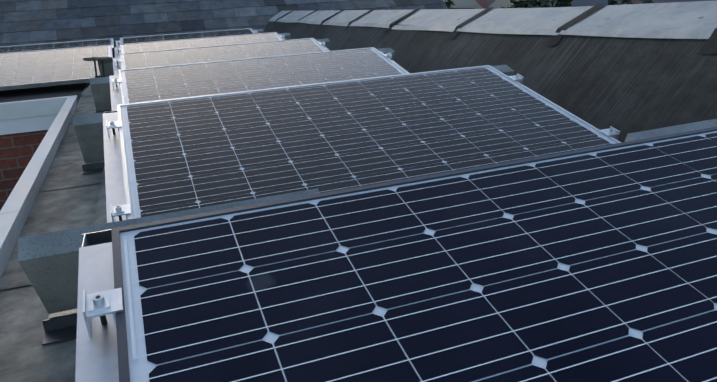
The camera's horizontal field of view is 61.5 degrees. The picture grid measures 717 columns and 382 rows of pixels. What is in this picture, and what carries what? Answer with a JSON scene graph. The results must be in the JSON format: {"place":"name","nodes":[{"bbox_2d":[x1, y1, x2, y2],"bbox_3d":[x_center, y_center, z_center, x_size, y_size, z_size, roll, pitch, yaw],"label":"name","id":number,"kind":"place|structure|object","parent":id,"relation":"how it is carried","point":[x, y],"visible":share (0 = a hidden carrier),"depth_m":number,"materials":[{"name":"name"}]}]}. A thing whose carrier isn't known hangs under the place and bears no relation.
{"place":"outdoors","nodes":[
{"label":"outdoors","id":0,"kind":"place"},
{"bbox_2d":[0,82,111,381],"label":"flat roof","id":1,"kind":"structure","parent":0,"point":[70,195],"depth_m":1.94,"materials":[{"name":"concrete"}]},
{"bbox_2d":[42,309,76,345],"bbox_3d":[-0.622,0.265,1.386,0.172,0.029,0.230,-10,19,-19],"label":"mounting foot","id":2,"kind":"object","parent":1,"relation":"on","point":[60,326],"visible":0.15,"depth_m":1.31},
{"bbox_2d":[72,113,103,161],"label":"ballast block","id":3,"kind":"structure","parent":1,"relation":"on","point":[88,128],"depth_m":2.49,"materials":[{"name":"grey concrete"}]},
{"bbox_2d":[82,160,104,173],"bbox_3d":[-1.133,-0.129,2.682,0.172,0.029,0.230,-10,19,-19],"label":"mounting foot","id":4,"kind":"object","parent":1,"relation":"on","point":[93,167],"visible":0.21,"depth_m":2.61},
{"bbox_2d":[81,57,111,94],"bbox_3d":[-2.163,-0.974,5.038,0.340,0.286,0.341,-10,19,-19],"label":"roof vent","id":5,"kind":"object","parent":1,"relation":"on","point":[88,91],"visible":0.54,"depth_m":4.99,"materials":[{"name":"metal"}]},
{"bbox_2d":[75,229,122,381],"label":"mount","id":6,"kind":"object","parent":1,"relation":"on","point":[100,304],"visible":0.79,"depth_m":0.85,"materials":[{"name":"metal"}]},
{"bbox_2d":[111,127,716,381],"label":"solar panel","id":7,"kind":"object","parent":6,"relation":"on","point":[596,264],"visible":1,"depth_m":0.92,"materials":[{"name":"black"}]},
{"bbox_2d":[89,77,111,110],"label":"ballast block","id":8,"kind":"structure","parent":1,"relation":"on","point":[100,89],"depth_m":3.80,"materials":[{"name":"grey concrete"}]},
{"bbox_2d":[98,60,113,76],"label":"ballast block","id":9,"kind":"structure","parent":1,"relation":"on","point":[108,69],"depth_m":5.07,"materials":[{"name":"grey concrete"}]},
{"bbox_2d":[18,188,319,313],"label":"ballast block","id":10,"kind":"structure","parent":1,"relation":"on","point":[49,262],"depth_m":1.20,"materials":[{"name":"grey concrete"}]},
{"bbox_2d":[115,30,257,46],"bbox_3d":[-2.074,-1.789,7.521,1.770,0.284,1.318,-10,19,-19],"label":"mount","id":11,"kind":"object","parent":1,"relation":"on","point":[118,42],"visible":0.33,"depth_m":7.40,"materials":[{"name":"metal"}]},
{"bbox_2d":[120,28,255,43],"bbox_3d":[-2.021,-1.784,7.368,1.650,0.257,0.972,-10,19,-19],"label":"solar panel","id":12,"kind":"object","parent":11,"relation":"on","point":[151,38],"visible":0.35,"depth_m":7.64,"materials":[{"name":"black glass"}]},
{"bbox_2d":[114,35,285,57],"bbox_3d":[-1.564,-1.396,6.226,1.770,0.284,1.318,-10,19,-19],"label":"panel mount","id":13,"kind":"object","parent":1,"relation":"on","point":[117,51],"visible":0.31,"depth_m":6.07,"materials":[{"name":"metal"}]},
{"bbox_2d":[120,32,282,52],"bbox_3d":[-1.511,-1.390,6.072,1.650,0.257,0.972,-10,19,-19],"label":"solar panel","id":14,"kind":"object","parent":13,"relation":"on","point":[192,43],"visible":0.25,"depth_m":6.32,"materials":[{"name":"glass"},{"name":"silicon"},{"name":"aluminum"}]},
{"bbox_2d":[112,41,329,74],"bbox_3d":[-1.054,-1.002,4.930,1.770,0.284,1.318,-10,19,-19],"label":"panel mount","id":15,"kind":"object","parent":1,"relation":"on","point":[116,65],"visible":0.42,"depth_m":4.75,"materials":[{"name":"metal"}]},
{"bbox_2d":[119,38,326,69],"bbox_3d":[-1.000,-0.997,4.777,1.650,0.257,0.972,-10,19,-19],"label":"solar panel","id":16,"kind":"object","parent":15,"relation":"on","point":[134,60],"visible":0.31,"depth_m":4.99,"materials":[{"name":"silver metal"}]},
{"bbox_2d":[253,29,263,32],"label":"mount slab","id":17,"kind":"structure","parent":1,"relation":"on","point":[260,30],"depth_m":8.16,"materials":[{"name":"grey concrete"}]},
{"bbox_2d":[109,51,408,110],"bbox_3d":[-0.544,-0.609,3.635,1.770,0.284,1.318,-10,19,-19],"label":"mount","id":18,"kind":"object","parent":1,"relation":"on","point":[115,91],"visible":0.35,"depth_m":3.43,"materials":[{"name":"metal"}]},
{"bbox_2d":[118,47,407,103],"bbox_3d":[-0.490,-0.604,3.481,1.650,0.257,0.972,-10,19,-19],"label":"solar panel","id":19,"kind":"object","parent":18,"relation":"on","point":[146,84],"visible":0.54,"depth_m":3.62,"materials":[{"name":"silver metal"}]},
{"bbox_2d":[278,33,290,39],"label":"mount slab","id":20,"kind":"structure","parent":1,"relation":"on","point":[287,36],"depth_m":6.87,"materials":[{"name":"grey concrete"}]},
{"bbox_2d":[315,38,329,49],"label":"mount slab","id":21,"kind":"structure","parent":1,"relation":"on","point":[327,42],"depth_m":5.58,"materials":[{"name":"grey concrete"}]},
{"bbox_2d":[103,73,619,222],"bbox_3d":[-0.033,-0.215,2.339,1.770,0.284,1.318,-10,19,-19],"label":"mount","id":22,"kind":"object","parent":1,"relation":"on","point":[118,208],"visible":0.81,"depth_m":1.97,"materials":[{"name":"metal"}]},
{"bbox_2d":[117,65,620,218],"bbox_3d":[0.020,-0.210,2.185,1.650,0.257,0.972,-10,19,-19],"label":"solar panel","id":23,"kind":"object","parent":22,"relation":"on","point":[182,154],"visible":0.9,"depth_m":2.13,"materials":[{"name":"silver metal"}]},
{"bbox_2d":[377,48,394,60],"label":"mount slab","id":24,"kind":"structure","parent":1,"relation":"on","point":[387,50],"depth_m":4.27,"materials":[{"name":"grey concrete"}]},
{"bbox_2d":[264,1,716,142],"bbox_3d":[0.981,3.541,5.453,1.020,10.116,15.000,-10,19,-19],"label":"parapet","id":25,"kind":"structure","parent":1,"relation":"on","point":[625,70],"depth_m":3.04,"materials":[{"name":"concrete"}]},
{"bbox_2d":[492,65,513,75],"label":"ballast block","id":26,"kind":"structure","parent":1,"relation":"on","point":[506,70],"depth_m":2.97,"materials":[{"name":"grey concrete"}]},
{"bbox_2d":[625,119,716,141],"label":"ballast block","id":27,"kind":"structure","parent":1,"relation":"on","point":[672,130],"depth_m":1.57,"materials":[{"name":"grey concrete"}]},
{"bbox_3d":[-3.178,-1.121,5.674,1.770,0.284,1.318,-10,19,-19],"label":"mount","id":28,"kind":"object","parent":1,"relation":"on","visible":0},
{"bbox_2d":[0,45,112,90],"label":"solar panel","id":29,"kind":"object","parent":28,"relation":"on","point":[38,68],"visible":0.75,"depth_m":5.55,"materials":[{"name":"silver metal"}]},
{"bbox_2d":[0,0,448,46],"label":"slate roof","id":30,"kind":"structure","parent":0,"point":[24,22],"depth_m":9.05,"materials":[{"name":"grey stone"}]},
{"bbox_3d":[-3.689,-1.514,6.969,1.770,0.284,1.318,-10,19,-19],"label":"mount","id":31,"kind":"object","parent":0,"visible":0},
{"bbox_2d":[0,38,113,52],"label":"solar panel","id":32,"kind":"object","parent":31,"relation":"on","point":[46,46],"visible":0.21,"depth_m":7.17,"materials":[{"name":"black glass"}]},
{"label":"ground","id":33,"kind":"structure","parent":0,"visible":0},
{"bbox_2d":[0,95,76,275],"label":"skylight","id":34,"kind":"object","parent":33,"relation":"on","point":[32,132],"visible":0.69,"depth_m":4.14,"materials":[{"name":"white"}]},
{"bbox_2d":[444,0,474,8],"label":"tree","id":35,"kind":"object","parent":33,"relation":"on","point":[449,3],"depth_m":52.29,"materials":[{"name":"green plant"}]},
{"bbox_2d":[501,0,546,7],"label":"tree","id":36,"kind":"object","parent":33,"relation":"on","point":[527,4],"visible":0.02,"depth_m":47.09,"materials":[{"name":"green plant"}]},
{"bbox_2d":[525,0,578,7],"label":"tree","id":37,"kind":"object","parent":33,"relation":"on","point":[560,3],"visible":0.08,"depth_m":52.88,"materials":[{"name":"green plant"}]},
{"bbox_2d":[445,0,716,8],"bbox_3d":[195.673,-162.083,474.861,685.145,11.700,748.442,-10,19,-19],"label":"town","id":38,"kind":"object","parent":33,"relation":"on","point":[480,4],"visible":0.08,"depth_m":62.03,"materials":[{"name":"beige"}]},
{"bbox_2d":[608,0,653,4],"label":"tree","id":39,"kind":"object","parent":33,"relation":"on","point":[613,2],"depth_m":52.27,"materials":[{"name":"green plant"}]}
]}

